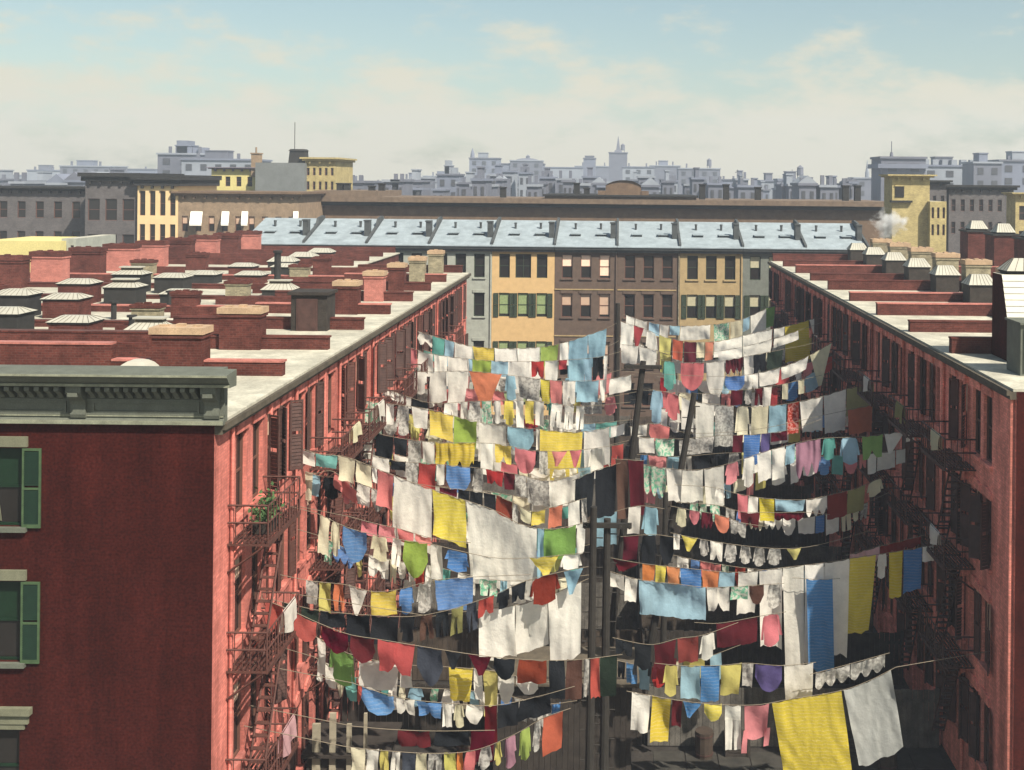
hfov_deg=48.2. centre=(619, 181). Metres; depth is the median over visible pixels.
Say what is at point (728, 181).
skyline building
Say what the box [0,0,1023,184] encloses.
sky
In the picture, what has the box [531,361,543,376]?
drawers
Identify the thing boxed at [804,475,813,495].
window
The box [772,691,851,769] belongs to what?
bedsheet
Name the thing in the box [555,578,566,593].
trousers
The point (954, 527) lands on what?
window
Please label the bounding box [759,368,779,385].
towel
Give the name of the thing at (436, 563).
towel
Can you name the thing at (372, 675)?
bedsheet
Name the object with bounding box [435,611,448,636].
trousers
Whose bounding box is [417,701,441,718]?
drawers
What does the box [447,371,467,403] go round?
bedsheet
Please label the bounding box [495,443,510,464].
drawers
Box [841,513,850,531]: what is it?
trousers
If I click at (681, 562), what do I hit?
trousers
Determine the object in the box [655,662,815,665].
clothesline
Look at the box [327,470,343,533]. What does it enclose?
window
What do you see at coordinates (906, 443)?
window
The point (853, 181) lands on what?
skyline building
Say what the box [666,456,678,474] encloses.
trousers
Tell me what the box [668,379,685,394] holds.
scalloped cloth
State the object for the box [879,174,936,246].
brick tower
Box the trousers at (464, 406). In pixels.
[461,402,467,418]
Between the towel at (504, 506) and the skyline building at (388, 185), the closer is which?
the towel at (504, 506)
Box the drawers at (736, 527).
[730,518,745,537]
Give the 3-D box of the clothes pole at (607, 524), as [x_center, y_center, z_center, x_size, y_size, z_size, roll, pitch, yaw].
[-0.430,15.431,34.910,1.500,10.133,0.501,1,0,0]
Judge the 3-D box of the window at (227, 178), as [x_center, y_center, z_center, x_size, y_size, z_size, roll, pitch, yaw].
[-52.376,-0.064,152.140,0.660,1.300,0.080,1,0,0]
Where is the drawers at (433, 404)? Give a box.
[429,395,441,407]
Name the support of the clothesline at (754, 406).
attached to the row house at (889, 320)
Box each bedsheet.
[265,603,282,633]
[356,483,369,506]
[359,661,397,691]
[376,434,393,461]
[393,437,406,456]
[393,476,431,554]
[417,389,427,401]
[429,371,446,403]
[429,410,453,441]
[432,490,465,547]
[434,730,469,746]
[435,577,472,609]
[447,356,467,387]
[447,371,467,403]
[454,342,472,378]
[454,416,476,449]
[458,389,477,409]
[466,501,536,600]
[470,691,478,704]
[470,729,494,761]
[472,554,490,580]
[478,422,505,470]
[479,606,516,660]
[491,492,511,501]
[495,348,516,390]
[497,701,518,728]
[508,362,529,393]
[513,394,522,409]
[515,601,548,653]
[517,347,539,378]
[517,660,546,683]
[517,693,550,721]
[526,477,549,506]
[540,429,582,479]
[542,711,562,756]
[543,525,575,558]
[548,582,580,659]
[549,473,579,507]
[568,335,587,376]
[570,467,576,476]
[575,471,594,519]
[576,380,598,401]
[584,427,609,467]
[588,328,606,363]
[592,373,610,394]
[595,464,615,517]
[596,422,616,436]
[639,580,705,619]
[659,409,667,426]
[666,468,681,501]
[676,662,681,677]
[678,636,697,662]
[679,436,713,454]
[680,325,709,340]
[681,469,702,502]
[696,402,713,438]
[699,487,705,505]
[704,465,723,505]
[714,336,741,357]
[714,405,733,446]
[716,617,756,647]
[718,347,741,362]
[733,478,745,492]
[737,570,757,614]
[741,452,743,473]
[743,329,771,356]
[743,340,771,355]
[749,424,768,445]
[751,309,765,333]
[759,568,781,649]
[772,345,784,359]
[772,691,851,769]
[775,499,804,511]
[781,357,807,378]
[783,565,803,665]
[784,663,812,699]
[785,320,809,362]
[788,420,799,442]
[800,396,822,432]
[804,563,823,662]
[824,389,845,433]
[824,559,848,657]
[844,670,902,765]
[846,384,873,416]
[877,450,894,470]
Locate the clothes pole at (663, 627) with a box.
[656,492,672,695]
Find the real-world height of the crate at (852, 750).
0.700 m
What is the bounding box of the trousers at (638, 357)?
[633,343,643,363]
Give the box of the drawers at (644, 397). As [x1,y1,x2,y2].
[628,390,648,404]
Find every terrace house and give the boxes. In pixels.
[253,215,324,245]
[303,216,383,246]
[366,216,442,264]
[429,217,501,417]
[491,217,559,418]
[554,218,618,419]
[617,219,680,419]
[679,219,743,416]
[739,220,806,420]
[799,220,869,253]
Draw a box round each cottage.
[0,236,70,254]
[61,234,115,250]
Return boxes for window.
[0,201,6,217]
[0,231,6,238]
[0,436,41,532]
[0,569,39,668]
[0,706,32,769]
[18,201,25,217]
[18,231,24,236]
[36,201,43,217]
[36,231,43,235]
[54,201,61,217]
[54,231,61,236]
[72,202,79,217]
[72,231,79,236]
[88,199,99,219]
[105,199,116,220]
[123,199,133,220]
[123,234,133,242]
[140,191,144,214]
[140,224,144,239]
[150,191,154,214]
[150,224,154,239]
[160,191,165,215]
[160,224,164,239]
[163,158,169,164]
[170,193,175,215]
[170,224,174,236]
[182,216,187,230]
[186,164,191,169]
[195,226,200,230]
[200,164,206,170]
[209,216,214,231]
[222,226,227,231]
[226,177,229,185]
[232,660,247,769]
[233,539,249,647]
[234,418,250,521]
[235,216,240,230]
[237,177,240,185]
[248,177,251,185]
[249,216,254,230]
[249,640,263,746]
[250,534,264,626]
[251,408,265,507]
[263,733,283,763]
[264,632,287,720]
[265,547,278,605]
[266,399,284,494]
[276,714,295,769]
[278,499,296,593]
[278,609,289,703]
[279,392,303,483]
[295,586,309,678]
[296,689,308,769]
[297,484,306,573]
[298,382,306,433]
[304,672,314,762]
[305,572,319,661]
[306,473,316,559]
[307,375,323,454]
[315,562,325,645]
[315,666,318,722]
[316,467,326,547]
[317,369,327,449]
[325,556,340,627]
[325,647,339,719]
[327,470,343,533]
[328,363,336,440]
[340,534,355,603]
[340,628,354,676]
[341,356,355,430]
[344,444,351,516]
[348,350,355,422]
[355,346,366,415]
[355,442,371,489]
[355,514,370,586]
[363,341,370,407]
[363,506,377,573]
[372,573,384,616]
[373,336,387,399]
[374,434,380,476]
[377,567,390,616]
[378,332,393,395]
[378,507,386,536]
[382,428,392,471]
[385,329,394,388]
[389,550,397,592]
[391,324,404,383]
[396,251,404,261]
[398,552,403,592]
[400,320,410,377]
[404,316,412,371]
[407,387,415,435]
[409,315,415,367]
[410,251,422,255]
[414,311,421,362]
[421,307,428,352]
[424,304,431,351]
[427,380,436,413]
[428,302,434,348]
[432,504,432,535]
[438,296,443,338]
[440,179,444,185]
[441,294,445,338]
[444,251,448,264]
[444,292,450,336]
[448,290,455,331]
[453,286,457,329]
[454,251,466,272]
[456,284,461,326]
[460,283,465,323]
[464,329,467,345]
[472,290,485,317]
[472,338,484,358]
[473,251,485,278]
[474,186,476,195]
[492,389,507,404]
[493,293,514,316]
[493,341,514,360]
[499,254,509,277]
[512,293,533,316]
[512,341,532,360]
[515,254,530,277]
[530,341,551,360]
[531,293,552,316]
[537,254,547,277]
[560,290,572,318]
[560,339,572,353]
[561,252,573,279]
[561,379,564,406]
[579,252,592,279]
[579,291,591,318]
[598,253,610,279]
[598,291,610,318]
[598,393,608,406]
[603,339,610,368]
[622,380,634,407]
[623,253,636,280]
[623,291,635,318]
[641,339,653,369]
[641,380,653,407]
[642,253,654,280]
[642,291,654,319]
[660,291,673,319]
[661,253,673,280]
[661,340,672,360]
[681,295,702,318]
[682,343,702,363]
[685,387,701,402]
[686,253,698,280]
[700,295,721,318]
[703,343,717,359]
[705,254,717,280]
[719,295,740,318]
[723,254,736,281]
[743,386,764,405]
[744,295,765,318]
[750,256,760,279]
[763,295,769,309]
[769,267,771,299]
[771,268,775,301]
[773,312,777,343]
[774,269,777,303]
[777,271,778,305]
[785,276,789,312]
[786,277,790,314]
[794,282,799,318]
[797,283,803,321]
[800,285,805,321]
[803,392,809,434]
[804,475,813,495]
[805,287,810,329]
[809,290,815,331]
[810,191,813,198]
[810,351,818,391]
[814,292,819,335]
[814,295,822,338]
[815,474,820,497]
[821,476,827,513]
[823,372,828,394]
[823,428,831,464]
[827,300,834,347]
[830,366,839,394]
[833,303,839,351]
[833,432,838,455]
[836,490,841,541]
[837,367,842,391]
[838,306,843,355]
[843,310,852,361]
[843,523,849,545]
[846,467,856,489]
[852,316,864,371]
[854,313,858,366]
[854,519,862,553]
[863,320,870,375]
[866,540,877,598]
[869,475,877,526]
[872,402,886,452]
[873,325,880,379]
[875,475,886,537]
[876,564,884,611]
[880,408,894,471]
[882,329,887,388]
[882,332,895,393]
[883,483,893,544]
[885,557,892,623]
[888,163,896,170]
[891,337,901,400]
[891,491,900,543]
[894,185,904,196]
[897,592,911,649]
[902,429,912,490]
[905,343,914,408]
[905,434,922,500]
[905,599,920,668]
[907,348,923,416]
[908,514,920,549]
[910,168,918,171]
[917,608,930,684]
[918,526,931,597]
[920,353,933,424]
[922,438,931,510]
[926,456,942,520]
[926,622,940,689]
[927,170,934,176]
[931,224,933,234]
[934,359,940,431]
[935,639,953,721]
[936,549,954,628]
[942,224,944,234]
[945,458,954,535]
[946,171,953,176]
[946,365,956,442]
[946,654,965,740]
[948,371,967,450]
[950,471,966,547]
[951,199,954,210]
[951,222,954,233]
[951,560,966,643]
[960,476,980,561]
[960,672,978,761]
[961,199,964,210]
[967,574,979,661]
[968,485,992,573]
[968,687,990,769]
[969,378,981,461]
[970,199,973,210]
[974,586,991,677]
[978,168,983,173]
[979,199,982,210]
[979,385,993,470]
[988,200,991,211]
[988,222,991,229]
[992,168,997,174]
[997,200,1000,211]
[1005,165,1011,171]
[1005,178,1011,183]
[1019,206,1023,219]
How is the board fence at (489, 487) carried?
on the yard
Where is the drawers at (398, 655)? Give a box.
[378,639,414,676]
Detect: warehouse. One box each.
[205,147,262,190]
[255,132,308,190]
[299,157,356,190]
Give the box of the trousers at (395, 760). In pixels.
[390,752,399,769]
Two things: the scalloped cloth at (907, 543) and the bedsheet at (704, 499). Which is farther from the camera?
the bedsheet at (704, 499)
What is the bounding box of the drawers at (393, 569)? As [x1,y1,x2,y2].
[390,560,396,583]
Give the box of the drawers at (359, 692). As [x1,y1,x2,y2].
[357,677,364,701]
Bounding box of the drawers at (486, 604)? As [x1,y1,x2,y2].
[478,595,493,618]
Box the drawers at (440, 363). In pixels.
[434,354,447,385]
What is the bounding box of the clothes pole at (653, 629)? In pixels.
[644,392,699,691]
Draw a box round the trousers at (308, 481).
[305,473,312,499]
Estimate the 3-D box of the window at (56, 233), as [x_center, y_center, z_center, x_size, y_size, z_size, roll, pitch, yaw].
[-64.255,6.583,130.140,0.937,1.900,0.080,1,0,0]
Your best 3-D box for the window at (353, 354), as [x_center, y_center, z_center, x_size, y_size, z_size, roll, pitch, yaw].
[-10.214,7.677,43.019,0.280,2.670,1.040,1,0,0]
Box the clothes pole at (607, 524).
[583,518,631,769]
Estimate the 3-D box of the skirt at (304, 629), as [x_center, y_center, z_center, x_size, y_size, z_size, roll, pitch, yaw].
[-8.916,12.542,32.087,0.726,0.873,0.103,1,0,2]
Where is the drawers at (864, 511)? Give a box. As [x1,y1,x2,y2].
[860,503,867,519]
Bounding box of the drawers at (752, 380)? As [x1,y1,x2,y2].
[746,373,757,389]
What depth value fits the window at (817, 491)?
67.33 m
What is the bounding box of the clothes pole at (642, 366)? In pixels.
[610,360,661,646]
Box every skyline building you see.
[0,170,21,185]
[8,172,46,185]
[26,165,59,179]
[27,171,52,180]
[45,174,70,185]
[59,160,127,173]
[63,172,96,185]
[109,169,125,172]
[127,167,156,172]
[156,140,209,173]
[180,150,272,175]
[353,175,375,189]
[374,181,382,189]
[382,179,399,189]
[390,174,414,195]
[410,177,435,195]
[411,169,431,195]
[413,188,429,195]
[423,171,465,180]
[431,188,450,195]
[436,160,464,195]
[455,182,458,195]
[457,172,475,195]
[469,148,501,177]
[469,175,498,195]
[470,166,492,195]
[487,165,511,195]
[494,170,518,196]
[494,174,507,195]
[501,155,529,170]
[509,158,545,170]
[509,160,543,181]
[518,164,534,196]
[525,175,542,196]
[532,182,547,196]
[538,167,557,193]
[550,167,582,182]
[555,171,576,192]
[561,180,575,192]
[574,162,608,180]
[580,183,590,192]
[581,167,599,192]
[583,156,595,175]
[591,177,605,192]
[597,178,606,193]
[608,136,627,181]
[622,163,654,180]
[630,171,637,182]
[637,176,655,184]
[641,177,659,193]
[649,160,680,183]
[660,170,675,193]
[669,175,678,193]
[676,158,720,193]
[681,184,689,193]
[689,167,705,197]
[704,176,725,197]
[717,176,733,185]
[729,186,733,198]
[732,170,748,184]
[732,178,759,198]
[734,175,746,184]
[754,178,763,198]
[757,173,773,198]
[759,181,770,198]
[771,180,782,198]
[773,165,803,187]
[775,174,793,198]
[785,184,791,198]
[790,176,817,198]
[816,175,836,199]
[827,178,840,199]
[837,178,851,199]
[839,178,858,199]
[848,160,870,199]
[868,141,927,200]
[926,156,972,184]
[961,153,1002,184]
[988,151,1023,191]
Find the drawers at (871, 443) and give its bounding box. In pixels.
[862,434,882,459]
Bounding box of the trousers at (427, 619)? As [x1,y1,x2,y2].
[420,614,433,640]
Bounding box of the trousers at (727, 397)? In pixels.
[721,394,730,406]
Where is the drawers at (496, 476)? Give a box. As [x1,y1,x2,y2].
[486,469,502,486]
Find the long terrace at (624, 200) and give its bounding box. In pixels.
[314,180,883,246]
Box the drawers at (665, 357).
[660,352,670,372]
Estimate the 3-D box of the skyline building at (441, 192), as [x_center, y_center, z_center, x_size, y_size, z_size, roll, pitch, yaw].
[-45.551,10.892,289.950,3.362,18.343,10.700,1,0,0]
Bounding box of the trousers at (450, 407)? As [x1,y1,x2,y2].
[444,402,457,427]
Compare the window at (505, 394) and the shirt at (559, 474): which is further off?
the window at (505, 394)
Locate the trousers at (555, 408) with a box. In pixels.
[550,403,561,427]
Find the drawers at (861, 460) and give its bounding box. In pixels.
[859,455,865,468]
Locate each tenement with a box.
[0,185,84,238]
[77,172,184,242]
[130,175,221,240]
[927,201,946,252]
[930,180,952,200]
[946,185,1019,252]
[1001,192,1023,233]
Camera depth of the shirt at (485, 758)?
30.66 m
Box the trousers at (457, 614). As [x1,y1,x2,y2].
[450,606,462,635]
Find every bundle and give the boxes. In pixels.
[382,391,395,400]
[417,332,431,346]
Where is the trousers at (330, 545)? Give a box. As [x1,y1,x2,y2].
[324,540,332,564]
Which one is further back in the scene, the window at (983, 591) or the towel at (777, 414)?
the towel at (777, 414)
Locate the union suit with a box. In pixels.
[391,539,400,566]
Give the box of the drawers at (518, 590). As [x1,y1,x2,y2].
[511,581,525,602]
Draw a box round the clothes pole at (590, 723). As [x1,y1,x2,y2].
[580,506,602,769]
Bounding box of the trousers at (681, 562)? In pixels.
[677,556,688,567]
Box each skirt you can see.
[294,614,316,641]
[322,625,347,653]
[337,683,343,697]
[342,526,366,562]
[350,635,374,662]
[361,685,394,715]
[371,489,381,511]
[384,422,397,435]
[398,562,405,578]
[399,687,405,699]
[403,541,427,577]
[412,399,427,408]
[417,646,442,685]
[430,689,438,702]
[432,487,439,503]
[446,465,469,492]
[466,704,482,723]
[493,658,514,679]
[498,675,513,703]
[501,461,516,479]
[507,427,533,449]
[515,448,535,473]
[516,676,537,694]
[550,559,560,572]
[559,422,575,432]
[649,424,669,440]
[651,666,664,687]
[660,377,665,390]
[660,535,673,563]
[681,363,703,390]
[689,510,699,524]
[690,503,697,510]
[698,380,709,393]
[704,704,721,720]
[706,361,724,394]
[715,514,728,532]
[722,380,728,393]
[725,375,744,390]
[735,567,744,585]
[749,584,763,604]
[755,664,781,691]
[782,518,794,535]
[824,356,831,373]
[845,462,856,473]
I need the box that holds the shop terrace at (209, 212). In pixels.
[171,190,325,237]
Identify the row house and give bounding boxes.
[0,250,453,543]
[0,279,417,660]
[0,289,385,720]
[0,304,362,769]
[0,323,303,769]
[29,250,463,544]
[41,269,429,615]
[68,242,470,487]
[135,239,357,267]
[164,237,373,265]
[188,232,387,263]
[234,230,399,263]
[765,220,990,448]
[769,223,1020,448]
[781,231,1023,506]
[803,252,991,516]
[811,258,991,546]
[831,267,999,560]
[856,302,991,638]
[886,319,991,744]
[919,258,1023,769]
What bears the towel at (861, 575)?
hanging from the clothesline at (782, 567)
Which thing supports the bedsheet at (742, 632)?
hanging from the clothesline at (738, 620)
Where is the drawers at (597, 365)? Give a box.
[593,357,602,379]
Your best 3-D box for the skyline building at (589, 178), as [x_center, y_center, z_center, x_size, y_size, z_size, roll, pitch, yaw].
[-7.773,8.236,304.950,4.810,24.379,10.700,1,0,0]
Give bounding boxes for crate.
[723,730,749,758]
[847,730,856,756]
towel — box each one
[303,450,314,466]
[306,580,317,604]
[312,475,319,496]
[315,453,336,468]
[317,638,325,675]
[318,515,329,555]
[319,582,330,612]
[320,610,345,627]
[325,663,336,688]
[333,471,357,504]
[338,456,354,483]
[346,614,369,641]
[351,748,364,769]
[356,460,371,486]
[361,519,377,535]
[365,401,381,433]
[366,749,378,769]
[369,616,398,643]
[371,590,396,615]
[372,456,389,471]
[376,469,393,510]
[378,524,394,541]
[383,404,393,424]
[388,690,396,709]
[394,454,407,477]
[396,393,410,408]
[397,528,413,541]
[397,730,430,747]
[400,668,412,687]
[402,752,415,769]
[406,462,417,484]
[408,347,416,367]
[408,414,420,433]
[408,440,420,465]
[408,572,414,581]
[412,407,427,428]
[415,571,424,586]
[416,752,426,769]
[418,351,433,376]
[418,462,435,490]
[422,441,434,463]
[431,544,442,578]
[432,336,444,360]
[436,464,443,484]
[442,702,451,726]
[444,339,453,365]
[444,752,455,769]
[449,667,472,701]
[466,523,467,543]
[469,401,479,421]
[469,461,480,473]
[470,491,482,505]
[472,359,490,372]
[473,346,493,360]
[474,668,482,699]
[475,439,477,453]
[480,443,492,474]
[483,493,495,509]
[483,671,497,715]
[484,706,496,742]
[491,361,507,376]
[496,495,511,520]
[516,401,523,427]
[518,377,539,400]
[519,470,527,482]
[525,400,533,424]
[529,468,549,485]
[532,504,550,529]
[535,401,543,426]
[537,528,543,578]
[538,711,551,726]
[540,420,548,430]
[541,344,558,366]
[541,379,549,403]
[545,360,557,379]
[548,505,562,528]
[549,660,564,699]
[550,380,561,403]
[550,421,556,430]
[560,342,568,364]
[560,365,567,374]
[564,399,572,410]
[565,659,581,699]
[568,359,583,391]
[568,500,579,527]
[574,399,580,411]
[576,524,584,553]
[578,467,590,477]
[580,450,583,466]
[581,423,595,437]
[581,498,586,522]
[582,398,601,414]
[584,358,591,380]
[590,658,599,697]
[597,511,616,546]
[600,656,616,696]
[604,356,606,391]
[609,375,630,394]
[610,572,623,590]
[615,459,628,518]
[620,322,632,347]
[621,344,637,363]
[622,535,638,560]
[624,575,637,601]
[626,315,634,339]
[626,662,636,683]
[627,506,640,533]
[628,460,644,514]
[630,424,646,436]
[631,692,649,733]
[635,319,646,335]
[639,347,655,364]
[639,437,654,453]
[639,668,649,689]
[642,564,654,580]
[644,485,654,503]
[648,455,665,467]
[650,695,670,742]
[655,438,673,456]
[655,565,665,582]
[659,325,668,337]
[659,335,670,354]
[667,566,679,584]
[673,339,682,360]
[680,568,700,587]
[680,666,699,699]
[681,398,693,431]
[683,659,704,677]
[684,341,695,362]
[686,388,697,399]
[691,559,699,569]
[700,666,718,701]
[702,394,719,415]
[702,570,718,587]
[705,342,713,360]
[714,322,728,340]
[718,572,734,586]
[720,664,740,695]
[722,564,728,587]
[730,319,742,338]
[730,390,742,405]
[732,435,742,452]
[737,494,747,518]
[740,375,746,389]
[742,663,752,687]
[744,355,752,380]
[744,434,760,464]
[748,496,757,512]
[751,406,768,441]
[755,473,765,489]
[757,450,771,483]
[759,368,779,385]
[759,498,773,521]
[760,433,769,452]
[763,386,771,406]
[766,307,774,327]
[767,350,782,370]
[768,404,786,432]
[770,387,776,405]
[770,422,788,444]
[772,446,784,479]
[774,331,798,347]
[776,369,788,384]
[785,444,794,464]
[787,402,798,434]
[790,462,798,483]
[806,578,833,671]
[822,415,824,427]
[827,491,846,519]
[831,455,842,474]
[847,485,864,513]
[848,406,871,434]
[848,555,875,633]
[868,454,875,473]
[889,551,902,598]
[896,449,904,464]
[903,547,921,593]
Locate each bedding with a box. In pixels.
[278,715,296,757]
[279,596,296,632]
[351,421,362,442]
[376,399,384,420]
[863,376,870,391]
[894,401,904,423]
[930,428,941,450]
[930,523,940,544]
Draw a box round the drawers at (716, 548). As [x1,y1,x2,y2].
[710,541,722,561]
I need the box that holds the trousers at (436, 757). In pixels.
[428,754,441,769]
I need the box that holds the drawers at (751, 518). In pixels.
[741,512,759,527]
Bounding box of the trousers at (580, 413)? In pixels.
[575,406,583,429]
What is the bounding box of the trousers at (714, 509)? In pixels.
[710,505,719,521]
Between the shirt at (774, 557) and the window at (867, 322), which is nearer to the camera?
the shirt at (774, 557)
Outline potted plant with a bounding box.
[248,481,285,533]
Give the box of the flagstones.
[653,751,947,769]
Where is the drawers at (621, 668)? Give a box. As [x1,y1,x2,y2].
[618,661,624,678]
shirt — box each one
[317,664,322,681]
[323,477,340,498]
[329,650,354,685]
[331,522,339,556]
[342,481,349,503]
[356,560,362,576]
[364,433,372,453]
[371,535,387,561]
[395,405,409,435]
[399,587,413,614]
[400,617,414,642]
[408,688,423,706]
[414,372,426,394]
[417,582,432,612]
[425,427,443,444]
[425,565,431,585]
[441,689,459,712]
[444,549,468,571]
[454,704,464,727]
[463,751,475,769]
[472,468,483,491]
[478,746,492,769]
[492,391,505,404]
[493,401,500,423]
[494,742,501,765]
[496,589,509,608]
[499,379,506,392]
[504,401,514,425]
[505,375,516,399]
[505,735,515,768]
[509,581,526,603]
[524,419,537,430]
[527,397,544,413]
[529,574,559,604]
[530,446,538,460]
[532,720,541,751]
[547,398,559,416]
[552,469,565,480]
[560,554,581,569]
[562,506,567,518]
[588,448,605,478]
[604,397,616,414]
[632,643,651,676]
[640,535,656,563]
[641,507,658,535]
[646,330,657,361]
[650,390,662,423]
[652,639,676,678]
[663,361,675,389]
[663,665,677,696]
[665,393,679,419]
[669,413,680,432]
[676,508,686,526]
[679,393,695,409]
[681,503,687,518]
[694,455,711,469]
[699,539,708,555]
[699,632,714,659]
[700,504,706,518]
[715,488,724,502]
[724,544,736,562]
[725,462,738,484]
[728,453,740,466]
[735,406,749,441]
[739,546,751,563]
[741,704,769,752]
[742,456,754,487]
[744,389,752,404]
[751,391,763,407]
[753,547,764,566]
[761,614,781,646]
[766,584,780,608]
[767,548,780,564]
[772,465,786,484]
[786,381,797,400]
[795,372,801,380]
[802,463,813,475]
[803,362,812,378]
[804,373,817,392]
[818,457,830,474]
[821,438,835,459]
[840,438,859,464]
[853,511,858,521]
[867,479,882,496]
[877,554,886,578]
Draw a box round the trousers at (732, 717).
[725,705,740,749]
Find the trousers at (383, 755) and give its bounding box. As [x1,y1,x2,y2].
[379,749,388,769]
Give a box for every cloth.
[301,607,318,621]
[333,546,354,568]
[346,677,356,701]
[368,449,374,466]
[372,467,377,483]
[390,460,405,470]
[390,497,392,519]
[410,424,418,440]
[415,533,431,545]
[435,442,474,467]
[439,487,456,496]
[443,568,449,579]
[457,753,463,769]
[458,489,468,499]
[468,359,471,373]
[476,419,492,436]
[479,692,484,713]
[499,418,515,433]
[500,581,506,592]
[504,472,514,489]
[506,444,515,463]
[512,496,529,511]
[512,502,517,523]
[515,474,526,496]
[520,507,530,523]
[531,510,544,525]
[536,429,539,449]
[539,451,547,474]
[551,702,560,714]
[559,360,566,369]
[583,659,588,697]
[600,380,604,400]
[610,423,624,437]
[640,455,646,464]
[644,465,665,497]
[649,322,658,335]
[662,392,674,408]
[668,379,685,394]
[670,326,679,335]
[671,700,682,727]
[672,356,682,373]
[674,534,679,549]
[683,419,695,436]
[696,342,703,357]
[700,561,720,578]
[701,511,712,528]
[702,359,718,372]
[710,653,721,679]
[715,453,725,469]
[726,357,742,373]
[726,508,734,520]
[730,585,747,599]
[743,316,749,331]
[747,474,754,495]
[750,515,762,529]
[764,518,781,529]
[771,431,786,441]
[774,327,784,337]
[775,513,803,520]
[782,383,787,398]
[796,439,820,478]
[798,380,803,393]
[798,517,814,533]
[806,496,826,516]
[815,514,823,532]
[815,663,849,689]
[826,513,838,535]
[850,547,879,561]
[850,654,884,679]
[880,536,920,554]
[922,546,933,561]
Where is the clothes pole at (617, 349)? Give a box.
[614,303,619,544]
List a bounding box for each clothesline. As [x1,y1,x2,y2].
[245,708,570,753]
[249,705,494,730]
[254,663,574,705]
[261,593,622,660]
[275,566,588,616]
[280,574,530,591]
[287,649,576,703]
[289,578,588,616]
[295,507,580,558]
[297,529,586,580]
[300,506,470,542]
[303,449,582,528]
[306,471,589,547]
[316,637,565,681]
[334,470,584,511]
[352,450,582,480]
[355,472,527,498]
[363,446,607,468]
[371,401,623,431]
[378,433,624,451]
[388,389,628,405]
[394,408,626,423]
[407,346,621,361]
[408,370,633,380]
[418,324,614,348]
[466,388,633,398]
[610,571,783,587]
[613,539,952,572]
[615,622,737,644]
[617,645,739,663]
[620,318,813,341]
[621,534,681,538]
[622,319,828,352]
[623,305,780,325]
[626,338,850,376]
[627,651,989,705]
[631,404,873,432]
[634,362,830,393]
[637,437,821,456]
[642,419,820,438]
[644,429,908,469]
[650,383,875,406]
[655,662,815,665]
[656,335,836,362]
[670,531,867,548]
[672,506,765,526]
[674,555,849,569]
[677,492,888,517]
[683,475,885,499]
[694,612,782,623]
[715,375,820,390]
[751,512,829,514]
[810,653,888,674]
[846,534,925,555]
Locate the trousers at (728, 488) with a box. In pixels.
[724,483,730,498]
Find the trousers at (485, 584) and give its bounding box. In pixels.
[479,579,496,595]
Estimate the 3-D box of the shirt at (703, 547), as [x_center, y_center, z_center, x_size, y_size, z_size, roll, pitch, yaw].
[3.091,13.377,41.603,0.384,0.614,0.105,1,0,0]
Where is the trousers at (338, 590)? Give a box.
[333,584,344,610]
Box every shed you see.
[301,712,401,769]
[486,646,639,769]
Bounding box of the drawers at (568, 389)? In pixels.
[563,381,575,404]
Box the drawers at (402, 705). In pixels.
[396,696,414,715]
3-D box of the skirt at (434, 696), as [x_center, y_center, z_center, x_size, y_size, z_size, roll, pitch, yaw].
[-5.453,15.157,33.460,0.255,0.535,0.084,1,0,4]
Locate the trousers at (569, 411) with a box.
[564,405,573,428]
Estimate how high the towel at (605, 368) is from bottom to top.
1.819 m
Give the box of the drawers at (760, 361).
[753,353,765,373]
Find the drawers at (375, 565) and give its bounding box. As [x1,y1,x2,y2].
[368,555,388,578]
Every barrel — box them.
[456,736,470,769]
[695,726,712,760]
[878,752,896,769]
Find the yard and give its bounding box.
[358,419,955,769]
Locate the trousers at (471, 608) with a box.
[466,602,477,632]
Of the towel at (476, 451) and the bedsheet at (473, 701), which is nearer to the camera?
the bedsheet at (473, 701)
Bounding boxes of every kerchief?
[349,586,366,615]
[444,649,460,669]
[468,654,490,675]
[469,371,501,409]
[530,556,557,574]
[552,450,567,465]
[564,568,582,594]
[570,449,581,467]
[613,559,638,571]
[634,326,642,345]
[682,536,696,551]
[683,701,701,717]
[787,547,800,559]
[810,319,816,336]
[810,344,830,385]
[885,433,901,453]
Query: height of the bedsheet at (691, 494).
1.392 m
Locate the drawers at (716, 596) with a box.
[707,587,728,610]
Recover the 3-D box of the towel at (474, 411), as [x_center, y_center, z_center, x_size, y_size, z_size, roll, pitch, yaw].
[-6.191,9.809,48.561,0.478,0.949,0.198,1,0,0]
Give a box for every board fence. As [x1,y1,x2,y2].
[342,682,641,744]
[373,626,639,680]
[399,580,637,629]
[424,542,635,586]
[438,511,633,544]
[466,482,594,511]
[470,456,627,488]
[491,414,629,442]
[506,435,630,457]
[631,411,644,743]
[633,415,750,443]
[635,436,780,466]
[635,458,794,490]
[638,513,828,552]
[640,543,848,587]
[642,582,873,631]
[644,484,810,519]
[645,628,903,684]
[647,684,939,747]
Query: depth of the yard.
41.32 m
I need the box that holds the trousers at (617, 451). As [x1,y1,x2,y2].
[611,444,622,465]
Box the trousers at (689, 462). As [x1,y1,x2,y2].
[684,456,691,470]
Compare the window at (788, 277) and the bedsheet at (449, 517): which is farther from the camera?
the window at (788, 277)
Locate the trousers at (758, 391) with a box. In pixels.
[754,388,762,405]
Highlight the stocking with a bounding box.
[519,727,530,760]
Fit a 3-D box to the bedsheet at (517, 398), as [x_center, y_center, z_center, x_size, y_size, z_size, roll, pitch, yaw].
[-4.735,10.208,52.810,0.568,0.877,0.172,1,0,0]
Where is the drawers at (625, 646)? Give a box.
[616,639,632,656]
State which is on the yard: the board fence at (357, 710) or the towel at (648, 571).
the board fence at (357, 710)
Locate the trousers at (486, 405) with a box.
[482,401,491,423]
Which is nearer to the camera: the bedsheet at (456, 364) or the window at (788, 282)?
the bedsheet at (456, 364)
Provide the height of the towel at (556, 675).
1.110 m

